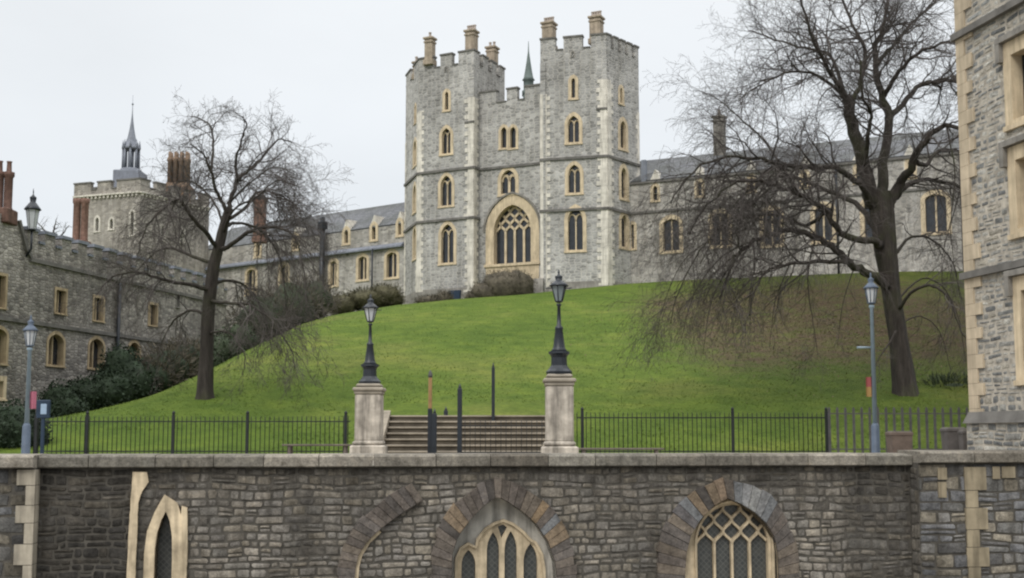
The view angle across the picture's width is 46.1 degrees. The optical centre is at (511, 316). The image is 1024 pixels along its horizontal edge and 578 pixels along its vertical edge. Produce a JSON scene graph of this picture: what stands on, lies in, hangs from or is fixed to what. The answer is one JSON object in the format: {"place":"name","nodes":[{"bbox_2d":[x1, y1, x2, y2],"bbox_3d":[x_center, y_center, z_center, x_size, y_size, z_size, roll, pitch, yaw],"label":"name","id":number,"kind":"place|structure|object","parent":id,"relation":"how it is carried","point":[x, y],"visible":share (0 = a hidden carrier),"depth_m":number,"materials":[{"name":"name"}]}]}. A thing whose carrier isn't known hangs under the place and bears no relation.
{"place":"outdoors","nodes":[
{"label":"outdoors","id":0,"kind":"place"},
{"bbox_2d":[350,383,387,459],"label":"stone pier","id":1,"kind":"structure","parent":0,"point":[369,413],"depth_m":31.06,"materials":[{"name":"beige stone"}]},
{"bbox_2d":[359,294,380,383],"bbox_3d":[-3.720,0.596,31.598,0.588,2.363,0.559,0,-6,0],"label":"street lamp","id":2,"kind":"object","parent":1,"relation":"on","point":[369,365],"visible":0.98,"depth_m":31.48,"materials":[{"name":"black metal"}]},
{"bbox_2d":[0,0,957,245],"label":"sky","id":3,"kind":"structure","parent":0,"point":[72,72],"materials":[{"name":"white"}]},
{"bbox_2d":[0,271,968,453],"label":"lawn","id":4,"kind":"structure","parent":0,"point":[483,315],"depth_m":53.57,"materials":[{"name":"green plant"}]},
{"bbox_2d":[0,394,53,448],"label":"hedge","id":5,"kind":"object","parent":4,"relation":"on","point":[11,420],"visible":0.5,"depth_m":39.25,"materials":[{"name":"green plant"}]},
{"bbox_2d":[36,216,72,234],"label":"bare tree","id":6,"kind":"object","parent":4,"relation":"on","point":[54,228],"visible":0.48,"depth_m":152.06,"materials":[{"name":"brown plant"}]},
{"bbox_2d":[33,378,95,418],"bbox_3d":[-20.446,4.036,55.499,3.750,2.388,2.388,-5,-8,42],"label":"shrub","id":7,"kind":"object","parent":4,"relation":"on","point":[65,401],"visible":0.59,"depth_m":54.81,"materials":[{"name":"green plant"}]},
{"bbox_2d":[60,368,139,409],"bbox_3d":[-19.948,3.813,57.872,4.191,2.665,3.600,0,-6,0],"label":"shrub","id":8,"kind":"object","parent":4,"relation":"on","point":[107,390],"visible":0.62,"depth_m":57.20,"materials":[{"name":"green plant"}]},
{"bbox_2d":[0,160,227,411],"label":"lodgings","id":9,"kind":"structure","parent":4,"relation":"on","point":[42,280],"depth_m":59.35,"materials":[{"name":"grey stone"}]},
{"bbox_2d":[0,376,6,400],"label":"window","id":10,"kind":"structure","parent":9,"relation":"in","point":[3,379],"depth_m":54.62,"materials":[{"name":"beige stone"}]},
{"bbox_2d":[0,272,7,309],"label":"window","id":11,"kind":"structure","parent":9,"relation":"in","point":[3,276],"depth_m":54.94,"materials":[{"name":"beige stone"}]},
{"bbox_2d":[0,325,8,365],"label":"window","id":12,"kind":"structure","parent":9,"relation":"in","point":[4,335],"depth_m":54.89,"materials":[{"name":"beige stone"}]},
{"bbox_2d":[24,188,40,257],"bbox_3d":[-22.524,-4.361,56.552,0.780,3.315,0.780,0,-6,0],"label":"wall lantern","id":13,"kind":"object","parent":9,"relation":"attached to","point":[32,208],"depth_m":56.42,"materials":[{"name":"black paint"}]},
{"bbox_2d":[45,331,65,367],"bbox_3d":[-22.287,1.601,58.553,0.440,1.781,1.539,-1,-6,14],"label":"window","id":14,"kind":"structure","parent":9,"relation":"in","point":[56,343],"depth_m":58.95,"materials":[{"name":"beige stone"}]},
{"bbox_2d":[54,287,67,315],"bbox_3d":[-22.189,-0.725,58.987,0.598,1.333,1.055,0,-6,0],"label":"window","id":15,"kind":"structure","parent":9,"relation":"in","point":[61,294],"depth_m":59.35,"materials":[{"name":"beige stone"}]},
{"bbox_2d":[87,335,105,369],"bbox_3d":[-21.472,1.887,61.889,0.440,1.789,1.579,-1,-6,14],"label":"window","id":16,"kind":"structure","parent":9,"relation":"in","point":[96,343],"depth_m":62.20,"materials":[{"name":"beige stone"}]},
{"bbox_2d":[92,294,105,322],"bbox_3d":[-21.513,-0.369,62.190,0.555,1.392,1.113,-1,-6,14],"label":"window","id":17,"kind":"structure","parent":9,"relation":"in","point":[95,316],"depth_m":62.50,"materials":[{"name":"beige stone"}]},
{"bbox_2d":[127,339,140,357],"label":"window","id":18,"kind":"structure","parent":9,"relation":"in","point":[134,342],"depth_m":65.73,"materials":[{"name":"beige stone"}]},
{"bbox_2d":[148,302,158,327],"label":"window","id":19,"kind":"structure","parent":9,"relation":"in","point":[154,311],"depth_m":67.70,"materials":[{"name":"beige stone"}]},
{"bbox_2d":[175,291,181,308],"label":"window","id":20,"kind":"structure","parent":9,"relation":"in","point":[178,305],"depth_m":70.25,"materials":[{"name":"grey stone"}]},
{"bbox_2d":[89,341,165,400],"bbox_3d":[-19.163,2.999,60.017,3.963,3.671,3.604,0,-6,0],"label":"shrub","id":21,"kind":"object","parent":4,"relation":"on","point":[120,359],"visible":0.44,"depth_m":59.36,"materials":[{"name":"green plant"}]},
{"bbox_2d":[72,103,210,274],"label":"cupola tower","id":22,"kind":"structure","parent":4,"relation":"on","point":[96,208],"depth_m":123.50,"materials":[{"name":"stone"}]},
{"bbox_2d":[93,215,100,232],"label":"window","id":23,"kind":"structure","parent":22,"relation":"in","point":[96,229],"depth_m":123.33,"materials":[{"name":"stone"}]},
{"bbox_2d":[107,216,114,230],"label":"window","id":24,"kind":"structure","parent":22,"relation":"in","point":[110,220],"depth_m":122.73,"materials":[{"name":"stone"}]},
{"bbox_2d":[128,209,135,236],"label":"window","id":25,"kind":"structure","parent":22,"relation":"in","point":[131,217],"depth_m":121.90,"materials":[{"name":"stone"}]},
{"bbox_2d":[179,228,184,243],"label":"window","id":26,"kind":"structure","parent":22,"relation":"in","point":[181,237],"depth_m":127.08,"materials":[{"name":"stone"}]},
{"bbox_2d":[132,332,199,392],"bbox_3d":[-17.631,2.825,62.418,3.836,4.403,6.286,-2,-6,21],"label":"shrub","id":27,"kind":"object","parent":4,"relation":"on","point":[189,369],"visible":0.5,"depth_m":61.44,"materials":[{"name":"green plant"}]},
{"bbox_2d":[54,86,358,407],"bbox_3d":[-11.652,-2.962,48.788,11.618,13.663,10.339,0,-6,0],"label":"bare tree","id":28,"kind":"object","parent":4,"relation":"on","point":[205,384],"visible":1,"depth_m":47.38,"materials":[{"name":"brown plant"}]},
{"bbox_2d":[193,316,264,367],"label":"shrub","id":29,"kind":"object","parent":4,"relation":"on","point":[223,345],"visible":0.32,"depth_m":67.54,"materials":[{"name":"green plant"}]},
{"bbox_2d":[226,268,344,340],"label":"shrub","id":30,"kind":"object","parent":4,"relation":"on","point":[324,305],"visible":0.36,"depth_m":87.52,"materials":[{"name":"brown plant"}]},
{"bbox_2d":[205,193,404,328],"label":"castle range","id":31,"kind":"structure","parent":4,"relation":"on","point":[375,237],"depth_m":118.50,"materials":[{"name":"grey stone"}]},
{"bbox_2d":[244,266,257,295],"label":"window","id":32,"kind":"structure","parent":31,"relation":"in","point":[248,271],"depth_m":126.20,"materials":[{"name":"beige stone"}]},
{"bbox_2d":[253,244,261,258],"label":"window","id":33,"kind":"structure","parent":31,"relation":"in","point":[256,247],"depth_m":125.80,"materials":[{"name":"beige stone"}]},
{"bbox_2d":[278,261,289,285],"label":"window","id":34,"kind":"structure","parent":31,"relation":"in","point":[283,261],"depth_m":123.29,"materials":[{"name":"beige stone"}]},
{"bbox_2d":[290,232,299,251],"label":"window","id":35,"kind":"structure","parent":31,"relation":"in","point":[296,248],"depth_m":122.34,"materials":[{"name":"beige stone"}]},
{"bbox_2d":[328,257,338,287],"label":"window","id":36,"kind":"structure","parent":31,"relation":"in","point":[331,270],"depth_m":119.04,"materials":[{"name":"beige stone"}]},
{"bbox_2d":[341,226,350,245],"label":"window","id":37,"kind":"structure","parent":31,"relation":"in","point":[346,238],"depth_m":118.35,"materials":[{"name":"beige stone"}]},
{"bbox_2d":[355,253,368,281],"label":"window","id":38,"kind":"structure","parent":31,"relation":"in","point":[362,260],"depth_m":116.86,"materials":[{"name":"beige stone"}]},
{"bbox_2d":[369,221,377,241],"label":"window","id":39,"kind":"structure","parent":31,"relation":"in","point":[373,232],"depth_m":116.23,"materials":[{"name":"beige stone"}]},
{"bbox_2d":[383,249,398,279],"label":"window","id":40,"kind":"structure","parent":31,"relation":"in","point":[391,257],"depth_m":114.68,"materials":[{"name":"beige stone"}]},
{"bbox_2d":[395,217,403,237],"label":"window","id":41,"kind":"structure","parent":31,"relation":"in","point":[399,230],"depth_m":114.26,"materials":[{"name":"beige stone"}]},
{"bbox_2d":[327,281,405,315],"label":"shrub","id":42,"kind":"object","parent":4,"relation":"on","point":[385,295],"visible":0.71,"depth_m":98.75,"materials":[{"name":"green plant"}]},
{"bbox_2d":[414,289,454,302],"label":"shrub","id":43,"kind":"object","parent":4,"relation":"on","point":[443,295],"visible":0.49,"depth_m":103.79,"materials":[{"name":"plant"}]},
{"bbox_2d":[463,268,535,297],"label":"shrub","id":44,"kind":"object","parent":4,"relation":"on","point":[508,283],"visible":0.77,"depth_m":99.33,"materials":[{"name":"green plant"}]},
{"bbox_2d":[403,10,640,303],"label":"gatehouse","id":45,"kind":"object","parent":4,"relation":"on","point":[495,180],"visible":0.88,"depth_m":105.43,"materials":[{"name":"beige stone"}]},
{"bbox_2d":[411,225,415,261],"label":"window","id":46,"kind":"structure","parent":45,"relation":"in","point":[414,228],"depth_m":109.67,"materials":[{"name":"beige stone"}]},
{"bbox_2d":[411,181,415,215],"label":"window","id":47,"kind":"structure","parent":45,"relation":"in","point":[414,185],"depth_m":110.23,"materials":[{"name":"beige stone"}]},
{"bbox_2d":[412,137,416,168],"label":"window","id":48,"kind":"structure","parent":45,"relation":"in","point":[415,142],"depth_m":110.58,"materials":[{"name":"beige stone"}]},
{"bbox_2d":[413,103,416,125],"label":"window","id":49,"kind":"structure","parent":45,"relation":"in","point":[415,106],"depth_m":110.64,"materials":[{"name":"beige stone"}]},
{"bbox_2d":[437,172,454,208],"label":"window","id":50,"kind":"structure","parent":45,"relation":"in","point":[446,185],"depth_m":107.42,"materials":[{"name":"beige stone"}]},
{"bbox_2d":[438,125,453,156],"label":"window","id":51,"kind":"structure","parent":45,"relation":"in","point":[446,133],"depth_m":107.86,"materials":[{"name":"beige stone"}]},
{"bbox_2d":[442,88,450,112],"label":"window","id":52,"kind":"structure","parent":45,"relation":"in","point":[446,96],"depth_m":108.10,"materials":[{"name":"beige stone"}]},
{"bbox_2d":[437,221,456,265],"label":"window","id":53,"kind":"structure","parent":45,"relation":"in","point":[447,235],"depth_m":106.89,"materials":[{"name":"beige stone"}]},
{"bbox_2d":[498,124,508,149],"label":"window","id":54,"kind":"structure","parent":45,"relation":"in","point":[503,130],"depth_m":106.48,"materials":[{"name":"beige stone"}]},
{"bbox_2d":[497,167,518,196],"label":"window","id":55,"kind":"structure","parent":45,"relation":"in","point":[508,179],"depth_m":105.93,"materials":[{"name":"beige stone"}]},
{"bbox_2d":[483,192,539,278],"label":"window","id":56,"kind":"structure","parent":45,"relation":"in","point":[512,226],"depth_m":105.52,"materials":[{"name":"beige stone"}]},
{"bbox_2d":[507,124,518,149],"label":"window","id":57,"kind":"structure","parent":45,"relation":"in","point":[512,143],"depth_m":106.09,"materials":[{"name":"beige stone"}]},
{"bbox_2d":[564,112,582,144],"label":"window","id":58,"kind":"structure","parent":45,"relation":"in","point":[573,122],"depth_m":103.02,"materials":[{"name":"beige stone"}]},
{"bbox_2d":[568,74,578,100],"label":"window","id":59,"kind":"structure","parent":45,"relation":"in","point":[573,80],"depth_m":103.23,"materials":[{"name":"beige stone"}]},
{"bbox_2d":[565,161,583,195],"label":"window","id":60,"kind":"structure","parent":45,"relation":"in","point":[574,174],"depth_m":102.57,"materials":[{"name":"beige stone"}]},
{"bbox_2d":[564,204,586,252],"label":"window","id":61,"kind":"structure","parent":45,"relation":"in","point":[575,232],"depth_m":102.15,"materials":[{"name":"beige stone"}]},
{"bbox_2d":[618,85,624,105],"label":"window","id":62,"kind":"structure","parent":45,"relation":"in","point":[620,89],"depth_m":104.14,"materials":[{"name":"beige stone"}]},
{"bbox_2d":[618,117,628,152],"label":"window","id":63,"kind":"structure","parent":45,"relation":"in","point":[622,124],"depth_m":104.16,"materials":[{"name":"beige stone"}]},
{"bbox_2d":[619,163,629,201],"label":"window","id":64,"kind":"structure","parent":45,"relation":"in","point":[623,170],"depth_m":103.81,"materials":[{"name":"beige stone"}]},
{"bbox_2d":[619,213,630,250],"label":"window","id":65,"kind":"structure","parent":45,"relation":"in","point":[624,229],"depth_m":103.40,"materials":[{"name":"beige stone"}]},
{"bbox_2d":[525,278,965,417],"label":"fallen leaves","id":66,"kind":"object","parent":4,"relation":"on","point":[776,332],"visible":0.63,"depth_m":65.93,"materials":[{"name":"plant"}]},
{"bbox_2d":[600,0,967,396],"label":"bare tree","id":67,"kind":"object","parent":4,"relation":"on","point":[880,202],"visible":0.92,"depth_m":47.13,"materials":[{"name":"brown plant"}]},
{"bbox_2d":[629,114,963,282],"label":"castle range","id":68,"kind":"structure","parent":4,"relation":"on","point":[647,167],"depth_m":97.40,"materials":[{"name":"beige stone"}]},
{"bbox_2d":[630,221,636,250],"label":"window","id":69,"kind":"structure","parent":68,"relation":"in","point":[634,241],"depth_m":103.66,"materials":[{"name":"beige stone"}]},
{"bbox_2d":[650,183,659,202],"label":"window","id":70,"kind":"structure","parent":68,"relation":"in","point":[653,187],"depth_m":103.28,"materials":[{"name":"beige stone"}]},
{"bbox_2d":[659,215,683,253],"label":"window","id":71,"kind":"structure","parent":68,"relation":"in","point":[673,216],"depth_m":102.47,"materials":[{"name":"beige stone"}]},
{"bbox_2d":[694,178,704,197],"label":"window","id":72,"kind":"structure","parent":68,"relation":"in","point":[700,178],"depth_m":101.60,"materials":[{"name":"beige stone"}]},
{"bbox_2d":[708,210,732,248],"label":"window","id":73,"kind":"structure","parent":68,"relation":"in","point":[715,210],"depth_m":100.69,"materials":[{"name":"beige stone"}]},
{"bbox_2d":[759,207,784,247],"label":"window","id":74,"kind":"structure","parent":68,"relation":"in","point":[768,207],"depth_m":98.79,"materials":[{"name":"beige stone"}]},
{"bbox_2d":[799,169,809,188],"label":"window","id":75,"kind":"structure","parent":68,"relation":"in","point":[807,173],"depth_m":97.80,"materials":[{"name":"beige stone"}]},
{"bbox_2d":[810,201,836,244],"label":"window","id":76,"kind":"structure","parent":68,"relation":"in","point":[824,222],"depth_m":96.97,"materials":[{"name":"black glass"}]},
{"bbox_2d":[853,164,859,184],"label":"window","id":77,"kind":"structure","parent":68,"relation":"in","point":[854,168],"depth_m":96.08,"materials":[{"name":"beige stone"}]},
{"bbox_2d":[860,200,871,236],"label":"window","id":78,"kind":"structure","parent":68,"relation":"in","point":[863,224],"depth_m":95.47,"materials":[{"name":"beige stone"}]},
{"bbox_2d":[905,159,916,178],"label":"window","id":79,"kind":"structure","parent":68,"relation":"in","point":[906,163],"depth_m":94.36,"materials":[{"name":"beige stone"}]},
{"bbox_2d":[920,189,951,235],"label":"window","id":80,"kind":"structure","parent":68,"relation":"in","point":[928,225],"depth_m":93.42,"materials":[{"name":"black glass"}]},
{"bbox_2d":[919,371,967,388],"bbox_3d":[18.268,3.348,50.205,3.313,2.259,3.754,0,-6,0],"label":"shrub","id":81,"kind":"object","parent":4,"relation":"on","point":[943,378],"visible":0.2,"depth_m":49.56,"materials":[{"name":"green plant"}]},
{"bbox_2d":[541,374,578,452],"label":"stone pier","id":82,"kind":"structure","parent":0,"point":[559,413],"depth_m":27.60,"materials":[{"name":"beige stone"}]},
{"bbox_2d":[546,269,571,373],"bbox_3d":[1.096,0.130,28.127,0.612,2.459,0.582,0,-6,0],"label":"street lamp","id":83,"kind":"object","parent":82,"relation":"on","point":[559,353],"visible":1,"depth_m":28.00,"materials":[{"name":"black metal"}]},
{"label":"terrace","id":84,"kind":"structure","parent":0,"visible":0},
{"bbox_2d":[21,315,38,453],"bbox_3d":[-12.838,1.872,31.972,0.416,3.837,0.416,0,-6,0],"label":"lamp post","id":85,"kind":"object","parent":84,"relation":"on","point":[30,329],"visible":0.93,"depth_m":31.93,"materials":[{"name":"grey metal"}]},
{"bbox_2d":[30,391,36,408],"bbox_3d":[-12.715,2.226,31.945,0.178,0.458,0.068,0,-6,0],"label":"banner","id":86,"kind":"object","parent":85,"relation":"attached to","point":[33,394],"visible":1,"depth_m":31.94,"materials":[{"name":"pink fabric"}]},
{"bbox_2d":[36,400,50,453],"bbox_3d":[-13.957,3.338,35.826,0.400,1.686,0.140,0,-6,0],"label":"notice board","id":87,"kind":"object","parent":84,"relation":"on","point":[43,409],"visible":0.84,"depth_m":35.82,"materials":[{"name":"black metal"}]},
{"bbox_2d":[33,411,349,453],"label":"iron railings","id":88,"kind":"object","parent":84,"relation":"on","point":[87,421],"visible":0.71,"depth_m":37.80,"materials":[{"name":"black metal"}]},
{"bbox_2d":[282,444,352,453],"bbox_3d":[-5.440,3.787,33.788,1.955,0.388,0.475,0,-6,0],"label":"park bench","id":89,"kind":"object","parent":84,"relation":"on","point":[290,448],"visible":0.69,"depth_m":33.57,"materials":[{"name":"grey stone"}]},
{"bbox_2d":[427,370,432,452],"bbox_3d":[-2.373,2.824,34.892,0.136,2.523,0.130,0,-6,0],"label":"gate post","id":90,"kind":"object","parent":84,"relation":"on","point":[429,444],"visible":0.88,"depth_m":34.83,"materials":[{"name":"black paint"}]},
{"bbox_2d":[432,409,436,453],"bbox_3d":[-2.216,3.344,34.438,0.130,1.398,0.130,0,-6,0],"label":"gate post","id":91,"kind":"object","parent":84,"relation":"on","point":[434,432],"visible":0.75,"depth_m":34.38,"materials":[{"name":"black metal"}]},
{"bbox_2d":[457,384,461,452],"bbox_3d":[-1.478,2.958,34.075,0.130,2.095,0.130,0,-6,0],"label":"gate post","id":92,"kind":"object","parent":84,"relation":"on","point":[459,419],"visible":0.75,"depth_m":34.01,"materials":[{"name":"black metal"}]},
{"bbox_2d":[462,420,544,452],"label":"iron gate","id":93,"kind":"structure","parent":92,"relation":"attached to","point":[495,425],"depth_m":34.03,"materials":[{"name":"black metal"}]},
{"bbox_2d":[383,410,545,452],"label":"stone steps","id":94,"kind":"structure","parent":84,"relation":"on","point":[405,433],"depth_m":36.52,"materials":[{"name":"grey stone"}]},
{"bbox_2d":[492,363,494,420],"bbox_3d":[-0.585,2.896,37.498,0.100,2.900,0.100,0,-6,0],"label":"gate post","id":95,"kind":"object","parent":84,"relation":"on","point":[493,393],"visible":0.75,"depth_m":37.50,"materials":[{"name":"black metal"}]},
{"bbox_2d":[579,448,664,452],"bbox_3d":[2.939,3.736,32.788,2.372,0.291,0.475,0,-6,0],"label":"park bench","id":96,"kind":"object","parent":84,"relation":"on","point":[585,449],"visible":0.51,"depth_m":32.57,"materials":[{"name":"grey stone"}]},
{"bbox_2d":[577,407,828,452],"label":"iron railings","id":97,"kind":"object","parent":84,"relation":"on","point":[582,417],"visible":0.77,"depth_m":37.81,"materials":[{"name":"black metal"}]},
{"bbox_2d":[857,272,879,452],"bbox_3d":[9.500,1.305,32.029,0.628,4.977,0.416,0,-6,0],"label":"lamp post","id":98,"kind":"object","parent":84,"relation":"on","point":[871,288],"visible":0.88,"depth_m":32.00,"materials":[{"name":"grey metal"}]},
{"bbox_2d":[866,377,871,396],"bbox_3d":[9.492,1.879,31.980,0.184,0.519,0.068,0,-6,0],"label":"banner","id":99,"kind":"object","parent":98,"relation":"attached to","point":[868,386],"visible":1,"depth_m":31.97,"materials":[{"name":"red fabric"}]},
{"bbox_2d":[828,407,967,452],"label":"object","id":100,"kind":"object","parent":84,"relation":"on","point":[869,413],"visible":0.68,"depth_m":36.34,"materials":[{"name":"black metal"}]},
{"bbox_2d":[885,431,912,452],"bbox_3d":[9.910,3.313,30.823,0.562,0.741,0.562,0,-6,0],"label":"planter","id":101,"kind":"object","parent":84,"relation":"on","point":[898,440],"visible":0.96,"depth_m":30.58,"materials":[{"name":"stone"}]},
{"bbox_2d":[940,427,965,449],"bbox_3d":[11.488,3.313,31.326,0.532,0.842,0.532,0,-6,0],"label":"planter","id":102,"kind":"object","parent":84,"relation":"on","point":[949,439],"visible":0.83,"depth_m":31.11,"materials":[{"name":"grey stone"}]},
{"bbox_2d":[958,429,966,449],"bbox_3d":[11.569,3.274,30.626,0.346,0.779,0.346,0,-6,0],"label":"planter","id":103,"kind":"object","parent":84,"relation":"on","point":[962,436],"visible":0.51,"depth_m":30.52,"materials":[{"name":"grey stone"}]},
{"label":"ground","id":104,"kind":"structure","parent":0,"visible":0},
{"bbox_2d":[0,450,1023,577],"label":"retaining wall","id":105,"kind":"structure","parent":104,"relation":"on","point":[929,514],"depth_m":25.01,"materials":[{"name":"stone"}]},
{"bbox_2d":[157,513,171,577],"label":"window","id":106,"kind":"structure","parent":105,"relation":"in","point":[164,562],"depth_m":24.34,"materials":[{"name":"grey glass"}]},
{"bbox_2d":[455,519,545,577],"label":"window","id":107,"kind":"structure","parent":105,"relation":"in","point":[502,549],"depth_m":25.25,"materials":[{"name":"beige stone"}]},
{"bbox_2d":[685,499,774,577],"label":"window","id":108,"kind":"structure","parent":105,"relation":"in","point":[728,542],"depth_m":25.73,"materials":[{"name":"beige stone"}]},
{"bbox_2d":[950,0,1023,449],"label":"corner building","id":109,"kind":"structure","parent":104,"relation":"on","point":[987,37],"depth_m":29.18,"materials":[{"name":"beige stone"}]},
{"bbox_2d":[994,24,1023,132],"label":"window","id":110,"kind":"structure","parent":109,"relation":"in","point":[1009,47],"depth_m":28.59,"materials":[{"name":"beige stone"}]},
{"bbox_2d":[998,133,1023,239],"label":"window","id":111,"kind":"structure","parent":109,"relation":"in","point":[1011,151],"depth_m":28.36,"materials":[{"name":"beige stone"}]},
{"bbox_2d":[1003,267,1023,385],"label":"window","id":112,"kind":"structure","parent":109,"relation":"in","point":[1013,286],"depth_m":28.10,"materials":[{"name":"beige stone"}]}
]}

